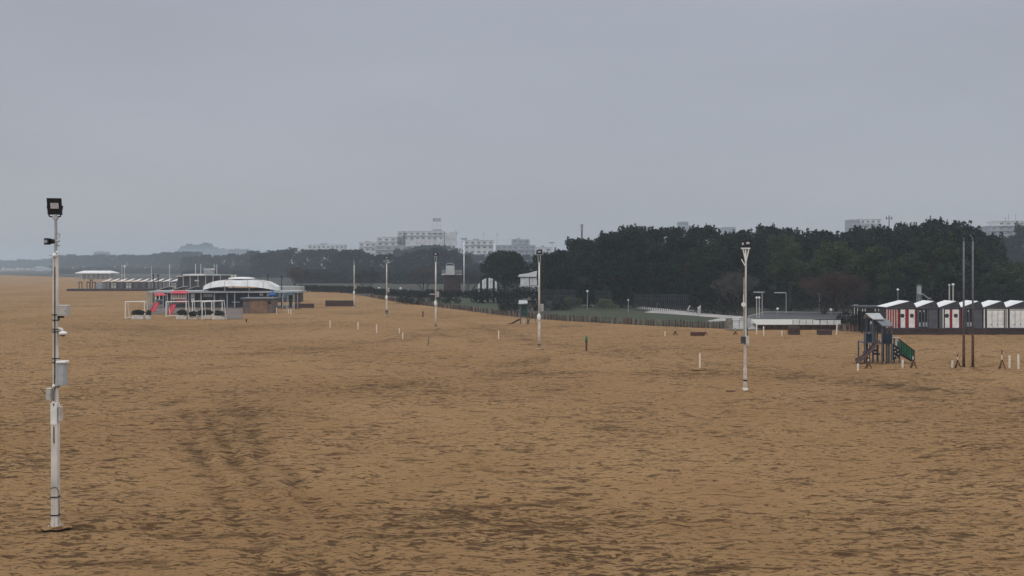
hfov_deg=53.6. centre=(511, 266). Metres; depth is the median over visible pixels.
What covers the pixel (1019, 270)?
pine tree
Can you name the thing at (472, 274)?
bare tree
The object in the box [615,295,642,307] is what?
dark bush
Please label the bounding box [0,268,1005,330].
park ground
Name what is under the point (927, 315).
beach cabin
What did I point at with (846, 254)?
pine tree
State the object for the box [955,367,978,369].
sand mound
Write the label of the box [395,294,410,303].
dark bush
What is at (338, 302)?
wall
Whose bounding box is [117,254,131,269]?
broad tree
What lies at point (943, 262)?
pine tree
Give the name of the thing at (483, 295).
hedge
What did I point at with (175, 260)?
broad tree
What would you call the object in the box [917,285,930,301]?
water slide
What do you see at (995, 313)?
door
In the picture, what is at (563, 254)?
pine tree
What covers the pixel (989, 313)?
door
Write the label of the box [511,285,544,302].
hedge
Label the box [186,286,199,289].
shed roofed hut
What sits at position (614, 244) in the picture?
pine tree
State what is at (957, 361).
trestle
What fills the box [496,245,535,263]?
apartment block
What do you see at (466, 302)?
lawn
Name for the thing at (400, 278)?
thicket
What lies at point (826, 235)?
pine tree
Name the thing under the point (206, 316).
planter
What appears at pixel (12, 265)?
broad tree
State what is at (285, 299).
hut
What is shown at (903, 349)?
playground tower
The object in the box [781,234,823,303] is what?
pine tree
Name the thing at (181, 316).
planter
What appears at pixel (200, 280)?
clubhouse
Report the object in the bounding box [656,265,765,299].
thicket
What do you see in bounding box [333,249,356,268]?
broad tree
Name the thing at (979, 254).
pine tree
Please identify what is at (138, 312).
planter shrub
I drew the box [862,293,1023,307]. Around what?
hedge
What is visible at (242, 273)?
thicket
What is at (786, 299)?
bar lamp
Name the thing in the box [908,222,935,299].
pine tree
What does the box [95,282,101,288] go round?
glass fence
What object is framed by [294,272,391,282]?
thicket
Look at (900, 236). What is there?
pine tree
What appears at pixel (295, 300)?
slat screen
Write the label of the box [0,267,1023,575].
ground
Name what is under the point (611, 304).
round bush
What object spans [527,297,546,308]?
dark bush
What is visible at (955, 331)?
cabin deck
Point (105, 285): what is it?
distant cabin
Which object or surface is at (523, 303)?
lookout tower
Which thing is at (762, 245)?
pine tree
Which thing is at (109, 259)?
broad tree
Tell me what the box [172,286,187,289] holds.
shed roofed hut
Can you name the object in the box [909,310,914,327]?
door
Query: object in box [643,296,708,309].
hedge
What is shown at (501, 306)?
dark bush
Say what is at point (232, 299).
beach bar
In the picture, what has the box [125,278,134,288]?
distant cabin
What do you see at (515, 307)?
dark bush
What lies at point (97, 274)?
pavilion
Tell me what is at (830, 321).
glass screen
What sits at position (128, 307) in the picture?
goal frame
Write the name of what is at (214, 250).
broad tree
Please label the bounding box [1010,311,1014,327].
door
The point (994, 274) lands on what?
pine tree
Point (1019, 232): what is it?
pine tree
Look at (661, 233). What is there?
pine tree
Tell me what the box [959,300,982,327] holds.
beach cabin
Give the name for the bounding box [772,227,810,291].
pine tree
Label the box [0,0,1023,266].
sky
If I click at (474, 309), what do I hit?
stake fence
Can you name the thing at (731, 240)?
pine tree
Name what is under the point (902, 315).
door
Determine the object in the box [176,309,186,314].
planter shrub
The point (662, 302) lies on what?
bar fence
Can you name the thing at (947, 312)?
door
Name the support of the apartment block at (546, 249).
on the park ground at (408, 287)
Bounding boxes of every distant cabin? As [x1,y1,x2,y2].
[102,278,111,288]
[110,278,119,288]
[117,278,126,288]
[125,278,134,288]
[132,278,141,288]
[140,278,148,288]
[147,278,156,288]
[155,278,163,288]
[163,278,171,287]
[170,279,177,288]
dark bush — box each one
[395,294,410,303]
[404,296,425,304]
[427,291,443,301]
[441,294,461,303]
[497,301,511,310]
[503,300,519,311]
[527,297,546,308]
[528,302,570,310]
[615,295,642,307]
[834,311,857,328]
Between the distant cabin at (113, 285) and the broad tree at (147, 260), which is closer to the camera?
the distant cabin at (113, 285)
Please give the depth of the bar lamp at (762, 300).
149.97 m
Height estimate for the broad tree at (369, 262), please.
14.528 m
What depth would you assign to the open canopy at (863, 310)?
117.58 m
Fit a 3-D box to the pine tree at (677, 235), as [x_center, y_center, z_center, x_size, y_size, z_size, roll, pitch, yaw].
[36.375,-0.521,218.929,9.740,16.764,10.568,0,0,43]
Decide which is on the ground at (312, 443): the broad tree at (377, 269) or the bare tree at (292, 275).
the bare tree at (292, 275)
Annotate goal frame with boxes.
[125,301,147,318]
[166,301,189,316]
[192,300,214,315]
[202,300,225,318]
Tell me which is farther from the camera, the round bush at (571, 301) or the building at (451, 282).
the building at (451, 282)
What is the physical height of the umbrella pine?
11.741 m
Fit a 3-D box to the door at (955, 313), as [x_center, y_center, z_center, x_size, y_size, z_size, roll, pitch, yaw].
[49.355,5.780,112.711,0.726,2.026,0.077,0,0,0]
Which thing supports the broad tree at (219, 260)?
on the park ground at (408, 287)
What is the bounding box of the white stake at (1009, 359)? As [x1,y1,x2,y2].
[1008,355,1010,367]
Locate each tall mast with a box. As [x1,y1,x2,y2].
[961,233,965,366]
[970,233,974,366]
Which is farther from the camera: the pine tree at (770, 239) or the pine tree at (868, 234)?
the pine tree at (868, 234)
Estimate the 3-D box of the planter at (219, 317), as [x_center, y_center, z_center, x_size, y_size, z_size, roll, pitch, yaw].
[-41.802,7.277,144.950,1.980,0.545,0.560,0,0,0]
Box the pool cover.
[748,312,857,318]
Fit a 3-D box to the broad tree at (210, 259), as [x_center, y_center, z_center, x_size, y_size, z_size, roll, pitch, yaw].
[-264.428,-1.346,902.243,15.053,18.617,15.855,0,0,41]
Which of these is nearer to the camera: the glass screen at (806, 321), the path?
the glass screen at (806, 321)
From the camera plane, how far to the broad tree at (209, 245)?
3290.49 m
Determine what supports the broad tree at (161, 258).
on the park ground at (408, 287)
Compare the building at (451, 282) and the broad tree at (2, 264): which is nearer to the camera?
the building at (451, 282)
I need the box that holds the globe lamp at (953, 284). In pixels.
[952,283,954,300]
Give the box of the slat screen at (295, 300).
[295,293,298,308]
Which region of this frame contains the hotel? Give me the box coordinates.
[375,218,457,268]
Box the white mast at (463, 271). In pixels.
[461,238,466,291]
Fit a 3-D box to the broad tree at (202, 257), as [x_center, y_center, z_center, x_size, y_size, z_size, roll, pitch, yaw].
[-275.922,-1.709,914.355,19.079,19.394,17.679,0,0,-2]
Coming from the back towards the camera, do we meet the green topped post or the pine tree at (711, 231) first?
the pine tree at (711, 231)
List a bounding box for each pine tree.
[528,251,557,300]
[536,252,569,303]
[540,247,576,300]
[561,236,589,295]
[567,251,596,303]
[581,237,607,276]
[589,230,625,291]
[590,236,628,292]
[608,224,646,287]
[626,223,656,298]
[643,226,675,293]
[665,225,703,288]
[679,224,714,291]
[694,225,720,288]
[712,230,735,290]
[712,234,755,303]
[727,229,756,298]
[728,245,765,298]
[737,237,778,302]
[747,223,775,300]
[757,226,789,292]
[760,233,804,294]
[764,241,817,310]
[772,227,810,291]
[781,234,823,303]
[797,232,824,271]
[804,228,837,290]
[805,241,857,304]
[807,239,861,310]
[826,231,859,269]
[838,238,873,304]
[848,224,879,291]
[853,244,906,312]
[856,224,891,297]
[859,239,902,296]
[876,226,905,301]
[876,226,926,298]
[891,221,922,296]
[896,231,970,300]
[897,221,943,298]
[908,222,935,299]
[923,216,956,300]
[931,227,978,300]
[936,239,992,299]
[943,220,979,300]
[962,225,993,298]
[965,242,1012,300]
[966,232,1006,298]
[966,262,1023,300]
[996,262,1023,297]
[1009,221,1023,263]
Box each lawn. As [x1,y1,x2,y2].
[430,297,502,312]
[549,307,725,325]
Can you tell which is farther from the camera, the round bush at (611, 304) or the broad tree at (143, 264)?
the broad tree at (143, 264)
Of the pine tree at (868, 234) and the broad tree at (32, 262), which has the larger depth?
the broad tree at (32, 262)
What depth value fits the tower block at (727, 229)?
1440.00 m
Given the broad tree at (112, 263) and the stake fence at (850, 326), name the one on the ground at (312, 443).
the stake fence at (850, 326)
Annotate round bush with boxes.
[564,297,582,306]
[597,298,615,307]
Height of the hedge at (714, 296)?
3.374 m
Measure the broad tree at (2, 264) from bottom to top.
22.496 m
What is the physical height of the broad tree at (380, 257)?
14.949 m
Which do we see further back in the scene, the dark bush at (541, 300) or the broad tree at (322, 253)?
the broad tree at (322, 253)
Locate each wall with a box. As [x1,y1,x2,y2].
[296,304,313,307]
[325,300,352,305]
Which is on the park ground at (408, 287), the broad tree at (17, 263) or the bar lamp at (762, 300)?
the broad tree at (17, 263)
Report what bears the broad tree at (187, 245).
on the park ground at (408, 287)
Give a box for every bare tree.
[286,265,314,285]
[352,269,379,293]
[408,266,438,291]
[455,269,482,291]
[710,268,759,312]
[795,271,866,313]
[824,269,868,314]
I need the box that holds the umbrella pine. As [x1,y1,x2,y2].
[479,250,533,290]
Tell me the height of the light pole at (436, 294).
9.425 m
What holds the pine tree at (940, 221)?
on the park ground at (408, 287)
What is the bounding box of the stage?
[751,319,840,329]
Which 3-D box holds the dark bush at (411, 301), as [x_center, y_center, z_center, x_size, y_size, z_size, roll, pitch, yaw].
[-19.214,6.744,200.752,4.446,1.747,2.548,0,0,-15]
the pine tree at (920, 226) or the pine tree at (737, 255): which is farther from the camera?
the pine tree at (920, 226)
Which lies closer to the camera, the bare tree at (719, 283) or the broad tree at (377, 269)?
the bare tree at (719, 283)
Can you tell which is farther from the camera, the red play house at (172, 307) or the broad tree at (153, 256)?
the broad tree at (153, 256)
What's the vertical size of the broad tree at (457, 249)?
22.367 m
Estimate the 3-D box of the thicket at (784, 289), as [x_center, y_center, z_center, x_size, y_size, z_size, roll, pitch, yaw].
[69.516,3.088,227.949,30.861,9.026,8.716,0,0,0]
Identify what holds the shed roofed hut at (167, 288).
on the ground at (312, 443)
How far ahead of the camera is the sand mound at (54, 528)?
29.05 m
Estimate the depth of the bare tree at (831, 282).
155.49 m
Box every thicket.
[52,269,184,273]
[182,270,290,277]
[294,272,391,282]
[390,272,483,283]
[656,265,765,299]
[760,282,878,299]
[883,261,1023,299]
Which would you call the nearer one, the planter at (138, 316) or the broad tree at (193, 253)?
the planter at (138, 316)
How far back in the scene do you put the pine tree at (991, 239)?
209.75 m
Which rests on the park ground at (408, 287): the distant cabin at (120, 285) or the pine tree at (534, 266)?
the pine tree at (534, 266)
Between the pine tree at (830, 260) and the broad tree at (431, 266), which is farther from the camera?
the broad tree at (431, 266)
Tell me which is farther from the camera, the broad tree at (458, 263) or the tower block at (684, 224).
the tower block at (684, 224)
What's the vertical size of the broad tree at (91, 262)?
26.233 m
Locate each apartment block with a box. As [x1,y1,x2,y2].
[464,239,493,271]
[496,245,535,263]
[511,238,529,244]
[536,245,552,254]
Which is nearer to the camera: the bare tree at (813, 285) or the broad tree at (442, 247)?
the bare tree at (813, 285)
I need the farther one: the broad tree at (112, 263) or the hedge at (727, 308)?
the broad tree at (112, 263)
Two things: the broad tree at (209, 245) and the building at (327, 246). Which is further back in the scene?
the broad tree at (209, 245)
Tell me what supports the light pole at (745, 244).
on the ground at (312, 443)
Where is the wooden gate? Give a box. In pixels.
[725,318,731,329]
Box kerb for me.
[739,311,851,318]
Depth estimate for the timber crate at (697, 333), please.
110.44 m
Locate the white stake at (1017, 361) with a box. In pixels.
[1017,354,1018,368]
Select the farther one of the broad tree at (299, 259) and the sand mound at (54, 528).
the broad tree at (299, 259)
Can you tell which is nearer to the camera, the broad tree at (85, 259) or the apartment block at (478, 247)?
the apartment block at (478, 247)
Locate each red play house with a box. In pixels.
[151,293,165,311]
[168,291,188,313]
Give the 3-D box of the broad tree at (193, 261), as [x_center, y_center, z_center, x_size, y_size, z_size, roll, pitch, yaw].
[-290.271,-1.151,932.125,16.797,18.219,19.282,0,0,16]
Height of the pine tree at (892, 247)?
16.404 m
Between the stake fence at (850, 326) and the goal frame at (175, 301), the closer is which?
the stake fence at (850, 326)
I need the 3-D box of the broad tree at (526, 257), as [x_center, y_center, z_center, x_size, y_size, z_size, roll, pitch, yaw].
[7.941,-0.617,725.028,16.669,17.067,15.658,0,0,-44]
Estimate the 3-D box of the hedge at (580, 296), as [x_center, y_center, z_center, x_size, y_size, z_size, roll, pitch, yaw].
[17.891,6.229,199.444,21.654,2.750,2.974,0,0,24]
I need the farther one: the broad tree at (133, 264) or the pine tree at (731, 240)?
the broad tree at (133, 264)
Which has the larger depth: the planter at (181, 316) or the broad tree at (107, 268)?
the broad tree at (107, 268)
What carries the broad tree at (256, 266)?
on the park ground at (408, 287)
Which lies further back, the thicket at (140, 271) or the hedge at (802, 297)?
the thicket at (140, 271)
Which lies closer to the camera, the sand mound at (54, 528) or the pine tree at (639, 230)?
the sand mound at (54, 528)
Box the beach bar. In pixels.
[146,290,305,307]
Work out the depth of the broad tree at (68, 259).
1462.58 m
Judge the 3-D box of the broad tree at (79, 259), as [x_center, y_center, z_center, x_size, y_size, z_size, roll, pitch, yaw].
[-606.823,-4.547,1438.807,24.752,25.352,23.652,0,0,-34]
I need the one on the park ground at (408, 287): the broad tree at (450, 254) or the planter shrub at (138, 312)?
the broad tree at (450, 254)
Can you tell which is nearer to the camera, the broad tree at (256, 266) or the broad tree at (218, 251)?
the broad tree at (256, 266)
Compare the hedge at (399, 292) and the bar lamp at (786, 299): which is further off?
the hedge at (399, 292)
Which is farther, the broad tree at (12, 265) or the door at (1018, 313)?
the broad tree at (12, 265)
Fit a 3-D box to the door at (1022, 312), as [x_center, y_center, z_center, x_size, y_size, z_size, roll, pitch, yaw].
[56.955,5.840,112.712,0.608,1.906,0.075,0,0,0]
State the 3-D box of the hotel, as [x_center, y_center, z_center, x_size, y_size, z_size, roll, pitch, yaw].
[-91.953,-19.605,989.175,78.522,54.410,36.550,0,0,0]
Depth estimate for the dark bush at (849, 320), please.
121.52 m
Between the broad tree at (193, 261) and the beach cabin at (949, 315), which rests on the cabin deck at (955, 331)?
the beach cabin at (949, 315)
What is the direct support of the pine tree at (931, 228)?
on the park ground at (408, 287)
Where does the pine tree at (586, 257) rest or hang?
on the park ground at (408, 287)
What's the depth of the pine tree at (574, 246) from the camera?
222.44 m
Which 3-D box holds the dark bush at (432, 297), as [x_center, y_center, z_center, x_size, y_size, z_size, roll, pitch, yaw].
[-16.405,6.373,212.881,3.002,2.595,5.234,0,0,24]
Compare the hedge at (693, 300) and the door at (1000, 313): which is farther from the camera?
the hedge at (693, 300)
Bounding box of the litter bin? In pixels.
[697,305,700,314]
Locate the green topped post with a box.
[585,336,587,350]
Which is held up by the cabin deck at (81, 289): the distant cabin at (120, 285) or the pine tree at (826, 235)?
the distant cabin at (120, 285)
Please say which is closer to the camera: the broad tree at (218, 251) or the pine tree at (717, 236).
the pine tree at (717, 236)
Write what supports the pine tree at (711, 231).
on the park ground at (408, 287)
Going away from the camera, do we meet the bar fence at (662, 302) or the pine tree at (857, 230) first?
the bar fence at (662, 302)
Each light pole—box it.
[41,198,70,526]
[353,259,355,307]
[385,256,388,315]
[430,252,438,327]
[536,250,543,348]
[741,240,750,389]
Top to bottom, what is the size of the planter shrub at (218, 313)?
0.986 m
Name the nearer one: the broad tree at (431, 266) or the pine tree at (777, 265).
the pine tree at (777, 265)
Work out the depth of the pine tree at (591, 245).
221.27 m
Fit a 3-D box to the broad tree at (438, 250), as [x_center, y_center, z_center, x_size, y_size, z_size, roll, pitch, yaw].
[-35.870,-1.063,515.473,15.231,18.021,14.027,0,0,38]
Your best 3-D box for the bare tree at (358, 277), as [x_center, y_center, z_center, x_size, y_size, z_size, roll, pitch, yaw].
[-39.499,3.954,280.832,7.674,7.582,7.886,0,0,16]
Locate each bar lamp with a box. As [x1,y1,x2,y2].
[753,292,763,315]
[774,292,786,312]
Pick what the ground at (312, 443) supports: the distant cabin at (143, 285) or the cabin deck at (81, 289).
the cabin deck at (81, 289)
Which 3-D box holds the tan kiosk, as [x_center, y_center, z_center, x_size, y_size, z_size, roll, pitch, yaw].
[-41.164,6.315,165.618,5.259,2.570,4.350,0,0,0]
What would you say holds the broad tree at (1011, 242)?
on the park ground at (408, 287)
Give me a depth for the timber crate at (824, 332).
112.17 m
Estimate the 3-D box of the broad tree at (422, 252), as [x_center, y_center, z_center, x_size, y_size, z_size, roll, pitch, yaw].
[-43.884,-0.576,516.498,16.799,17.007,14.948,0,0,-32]
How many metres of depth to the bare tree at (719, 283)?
164.56 m
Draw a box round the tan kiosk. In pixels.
[240,297,278,312]
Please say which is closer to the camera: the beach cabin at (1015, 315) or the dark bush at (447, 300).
the beach cabin at (1015, 315)
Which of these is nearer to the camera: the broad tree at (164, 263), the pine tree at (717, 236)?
the pine tree at (717, 236)
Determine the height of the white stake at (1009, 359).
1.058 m
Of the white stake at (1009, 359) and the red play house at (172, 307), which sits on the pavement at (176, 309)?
the red play house at (172, 307)
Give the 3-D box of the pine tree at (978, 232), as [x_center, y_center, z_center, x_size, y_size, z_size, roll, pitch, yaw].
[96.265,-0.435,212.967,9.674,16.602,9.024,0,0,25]
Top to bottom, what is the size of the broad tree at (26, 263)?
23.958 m
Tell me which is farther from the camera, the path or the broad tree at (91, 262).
the broad tree at (91, 262)
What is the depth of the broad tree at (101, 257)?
1394.64 m
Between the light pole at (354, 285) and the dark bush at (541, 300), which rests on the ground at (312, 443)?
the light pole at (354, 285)
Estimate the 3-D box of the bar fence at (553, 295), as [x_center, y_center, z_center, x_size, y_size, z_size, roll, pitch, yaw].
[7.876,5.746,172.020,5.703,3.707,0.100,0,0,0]
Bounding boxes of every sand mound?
[40,524,71,529]
[692,368,707,370]
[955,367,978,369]
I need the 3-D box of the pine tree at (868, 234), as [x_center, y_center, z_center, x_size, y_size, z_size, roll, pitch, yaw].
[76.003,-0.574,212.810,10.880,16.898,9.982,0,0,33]
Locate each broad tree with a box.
[0,260,6,267]
[4,260,15,269]
[9,260,19,269]
[14,259,25,269]
[18,259,28,269]
[23,259,32,269]
[28,260,38,268]
[38,259,50,268]
[44,258,51,269]
[59,255,69,267]
[61,254,76,267]
[71,256,81,267]
[75,255,87,267]
[81,255,98,269]
[87,254,104,268]
[93,254,108,267]
[102,254,117,268]
[102,266,114,269]
[109,255,127,268]
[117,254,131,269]
[124,254,141,267]
[130,255,143,269]
[137,255,150,267]
[144,254,160,267]
[148,253,162,267]
[155,252,174,267]
[160,251,177,268]
[170,252,181,267]
[176,251,189,267]
[179,256,192,271]
[180,251,203,269]
[184,243,194,251]
[186,256,203,269]
[196,254,211,269]
[198,242,208,254]
[203,243,213,258]
[205,255,222,269]
[211,247,218,256]
[212,255,231,269]
[213,249,222,263]
[217,265,228,270]
[218,248,227,262]
[223,253,239,268]
[232,253,250,267]
[240,250,260,266]
[249,252,271,278]
[258,250,284,278]
[267,249,294,278]
[278,247,304,274]
[293,249,320,268]
[300,249,328,272]
[313,248,337,268]
[322,253,343,269]
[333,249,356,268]
[346,249,369,271]
[346,269,358,272]
[361,254,385,272]
[371,267,384,272]
[372,253,396,268]
[379,269,394,272]
[393,248,404,256]
[402,246,419,254]
[412,249,439,269]
[419,244,438,260]
[419,265,438,272]
[427,247,451,268]
[429,245,450,268]
[434,250,459,270]
[449,248,462,260]
[450,254,474,271]
[460,252,476,266]
[466,263,480,271]
[473,255,486,271]
[522,254,532,269]
[991,234,1023,262]
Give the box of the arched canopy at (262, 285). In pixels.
[203,277,279,290]
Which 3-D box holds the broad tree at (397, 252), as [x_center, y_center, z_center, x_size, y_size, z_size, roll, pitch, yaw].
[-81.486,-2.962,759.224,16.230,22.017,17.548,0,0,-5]
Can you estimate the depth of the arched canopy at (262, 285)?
185.53 m
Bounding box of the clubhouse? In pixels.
[176,268,230,289]
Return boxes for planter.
[132,315,144,318]
[176,315,187,318]
[198,315,211,318]
[212,316,226,318]
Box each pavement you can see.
[148,304,293,313]
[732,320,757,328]
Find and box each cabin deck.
[67,288,157,290]
[885,328,1023,334]
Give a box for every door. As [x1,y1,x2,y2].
[900,310,904,327]
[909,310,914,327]
[945,310,949,327]
[952,310,958,327]
[987,311,992,327]
[993,311,997,327]
[998,311,1003,327]
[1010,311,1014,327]
[1016,311,1020,327]
[1021,311,1023,327]
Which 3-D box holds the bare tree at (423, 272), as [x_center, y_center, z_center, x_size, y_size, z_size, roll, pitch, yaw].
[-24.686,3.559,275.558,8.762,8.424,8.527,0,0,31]
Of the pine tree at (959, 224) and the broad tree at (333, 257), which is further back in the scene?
the broad tree at (333, 257)
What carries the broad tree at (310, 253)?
on the park ground at (408, 287)
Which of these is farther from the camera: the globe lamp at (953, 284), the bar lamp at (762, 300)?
the bar lamp at (762, 300)
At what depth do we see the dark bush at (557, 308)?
171.30 m
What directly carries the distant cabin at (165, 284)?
on the cabin deck at (81, 289)
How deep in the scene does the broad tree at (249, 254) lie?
818.58 m
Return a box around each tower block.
[677,222,688,238]
[720,227,735,234]
[845,219,859,231]
[859,219,880,229]
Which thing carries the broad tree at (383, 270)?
on the park ground at (408, 287)
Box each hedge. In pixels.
[297,285,373,293]
[371,288,429,297]
[427,289,477,297]
[468,287,517,302]
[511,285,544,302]
[552,292,652,304]
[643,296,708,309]
[652,290,770,307]
[696,301,742,314]
[763,290,876,308]
[765,299,815,310]
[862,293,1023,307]
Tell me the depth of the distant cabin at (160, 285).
314.29 m
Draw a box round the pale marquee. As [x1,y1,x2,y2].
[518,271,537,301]
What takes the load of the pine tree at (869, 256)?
on the park ground at (408, 287)
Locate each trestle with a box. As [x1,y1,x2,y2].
[910,353,916,367]
[954,354,960,368]
[998,350,1005,368]
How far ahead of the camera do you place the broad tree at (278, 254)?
627.73 m
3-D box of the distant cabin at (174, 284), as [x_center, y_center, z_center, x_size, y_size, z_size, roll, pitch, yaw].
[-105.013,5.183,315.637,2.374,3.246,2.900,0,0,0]
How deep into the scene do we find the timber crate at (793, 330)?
112.17 m
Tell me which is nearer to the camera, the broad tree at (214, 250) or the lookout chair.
the lookout chair
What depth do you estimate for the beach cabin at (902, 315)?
112.73 m
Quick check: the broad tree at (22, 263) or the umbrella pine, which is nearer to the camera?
the umbrella pine
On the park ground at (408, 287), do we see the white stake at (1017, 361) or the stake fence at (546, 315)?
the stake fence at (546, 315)
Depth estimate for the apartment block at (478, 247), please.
900.00 m
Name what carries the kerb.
on the park ground at (408, 287)
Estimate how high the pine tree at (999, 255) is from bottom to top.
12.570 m
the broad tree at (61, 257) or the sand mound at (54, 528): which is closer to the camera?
the sand mound at (54, 528)
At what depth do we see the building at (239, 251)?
1800.00 m
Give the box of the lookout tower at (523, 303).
[508,299,536,323]
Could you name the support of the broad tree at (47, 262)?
on the park ground at (408, 287)
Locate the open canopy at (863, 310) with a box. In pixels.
[851,305,886,332]
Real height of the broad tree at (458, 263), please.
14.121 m
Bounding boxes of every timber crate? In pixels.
[690,332,704,335]
[788,327,799,334]
[817,330,831,334]
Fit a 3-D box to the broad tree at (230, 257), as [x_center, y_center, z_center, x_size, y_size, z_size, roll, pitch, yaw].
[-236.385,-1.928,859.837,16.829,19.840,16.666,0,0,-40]
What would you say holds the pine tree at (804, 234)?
on the park ground at (408, 287)
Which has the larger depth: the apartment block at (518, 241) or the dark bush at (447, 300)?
the apartment block at (518, 241)
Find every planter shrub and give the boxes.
[131,310,145,314]
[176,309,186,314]
[188,311,196,315]
[196,309,213,315]
[214,310,224,315]
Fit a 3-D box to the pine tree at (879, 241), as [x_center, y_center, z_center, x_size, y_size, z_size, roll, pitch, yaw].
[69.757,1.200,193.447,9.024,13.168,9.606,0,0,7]
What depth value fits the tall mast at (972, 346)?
74.94 m
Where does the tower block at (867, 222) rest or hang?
on the park ground at (408, 287)
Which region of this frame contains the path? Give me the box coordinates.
[635,307,765,321]
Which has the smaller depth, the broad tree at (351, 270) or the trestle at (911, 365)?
the trestle at (911, 365)
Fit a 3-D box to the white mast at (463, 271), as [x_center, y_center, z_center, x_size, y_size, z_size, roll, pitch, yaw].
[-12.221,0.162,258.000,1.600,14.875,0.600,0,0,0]
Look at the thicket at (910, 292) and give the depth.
225.52 m
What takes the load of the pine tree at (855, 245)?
on the park ground at (408, 287)
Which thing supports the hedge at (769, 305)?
on the park ground at (408, 287)
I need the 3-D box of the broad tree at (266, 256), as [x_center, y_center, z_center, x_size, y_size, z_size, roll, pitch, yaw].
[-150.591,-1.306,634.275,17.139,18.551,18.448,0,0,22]
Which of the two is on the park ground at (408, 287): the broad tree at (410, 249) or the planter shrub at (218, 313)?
the broad tree at (410, 249)
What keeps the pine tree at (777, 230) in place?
on the park ground at (408, 287)
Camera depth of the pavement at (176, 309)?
181.05 m
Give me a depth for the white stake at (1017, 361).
74.97 m
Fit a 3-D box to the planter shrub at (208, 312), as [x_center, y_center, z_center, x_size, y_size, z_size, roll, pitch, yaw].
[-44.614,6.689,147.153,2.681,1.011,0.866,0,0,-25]
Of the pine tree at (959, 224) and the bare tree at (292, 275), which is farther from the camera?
the bare tree at (292, 275)
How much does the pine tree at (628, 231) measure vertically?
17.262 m
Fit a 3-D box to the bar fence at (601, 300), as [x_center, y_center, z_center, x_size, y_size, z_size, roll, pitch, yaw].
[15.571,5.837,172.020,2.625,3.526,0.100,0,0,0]
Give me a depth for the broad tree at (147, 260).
1287.11 m
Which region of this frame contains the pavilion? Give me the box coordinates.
[75,271,119,278]
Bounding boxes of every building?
[35,266,45,270]
[94,251,109,265]
[228,248,249,267]
[307,243,346,265]
[359,241,376,262]
[441,263,461,290]
[974,214,1023,257]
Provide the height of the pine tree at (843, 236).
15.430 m
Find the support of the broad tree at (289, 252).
on the park ground at (408, 287)
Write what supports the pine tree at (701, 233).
on the park ground at (408, 287)
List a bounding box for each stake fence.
[368,294,425,305]
[426,302,509,315]
[511,311,600,322]
[602,316,724,328]
[838,323,859,331]
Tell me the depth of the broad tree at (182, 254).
1214.13 m
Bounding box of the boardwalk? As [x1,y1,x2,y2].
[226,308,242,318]
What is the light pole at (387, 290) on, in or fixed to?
on the ground at (312, 443)
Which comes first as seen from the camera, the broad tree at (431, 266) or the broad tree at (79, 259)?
the broad tree at (431, 266)
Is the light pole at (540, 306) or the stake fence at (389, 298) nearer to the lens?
the light pole at (540, 306)
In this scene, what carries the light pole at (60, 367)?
on the ground at (312, 443)
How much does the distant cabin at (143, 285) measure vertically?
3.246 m
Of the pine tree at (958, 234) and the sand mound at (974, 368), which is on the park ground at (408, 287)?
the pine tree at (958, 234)
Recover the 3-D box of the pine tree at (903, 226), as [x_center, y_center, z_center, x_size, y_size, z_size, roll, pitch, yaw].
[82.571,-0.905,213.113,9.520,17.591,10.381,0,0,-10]
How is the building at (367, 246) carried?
on the park ground at (408, 287)
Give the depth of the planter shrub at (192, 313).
145.31 m
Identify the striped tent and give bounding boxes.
[478,278,496,301]
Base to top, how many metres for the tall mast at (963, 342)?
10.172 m
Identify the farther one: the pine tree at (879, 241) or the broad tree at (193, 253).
the broad tree at (193, 253)
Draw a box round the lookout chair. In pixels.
[286,292,294,311]
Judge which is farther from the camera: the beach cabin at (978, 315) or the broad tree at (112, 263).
the broad tree at (112, 263)
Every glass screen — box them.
[793,320,819,323]
[820,320,840,323]
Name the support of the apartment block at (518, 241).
on the park ground at (408, 287)
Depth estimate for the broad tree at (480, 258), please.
738.27 m
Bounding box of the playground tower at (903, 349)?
[855,313,914,363]
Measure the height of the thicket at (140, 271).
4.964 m
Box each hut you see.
[158,286,172,303]
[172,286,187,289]
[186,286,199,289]
[278,286,304,301]
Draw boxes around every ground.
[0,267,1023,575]
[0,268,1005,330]
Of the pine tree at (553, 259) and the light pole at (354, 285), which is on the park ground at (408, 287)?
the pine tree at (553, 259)
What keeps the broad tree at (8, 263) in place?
on the park ground at (408, 287)
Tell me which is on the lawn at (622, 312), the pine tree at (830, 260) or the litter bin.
the litter bin
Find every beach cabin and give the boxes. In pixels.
[878,300,915,327]
[914,300,937,327]
[937,300,960,327]
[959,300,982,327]
[981,300,1005,327]
[1004,300,1023,327]
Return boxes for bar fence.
[542,290,574,310]
[596,291,608,310]
[634,294,683,310]
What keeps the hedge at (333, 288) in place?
on the park ground at (408, 287)
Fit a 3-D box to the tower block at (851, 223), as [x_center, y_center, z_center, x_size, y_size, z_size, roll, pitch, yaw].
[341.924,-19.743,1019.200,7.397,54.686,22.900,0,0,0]
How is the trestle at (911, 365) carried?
on the ground at (312, 443)
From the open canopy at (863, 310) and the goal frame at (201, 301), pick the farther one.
the goal frame at (201, 301)

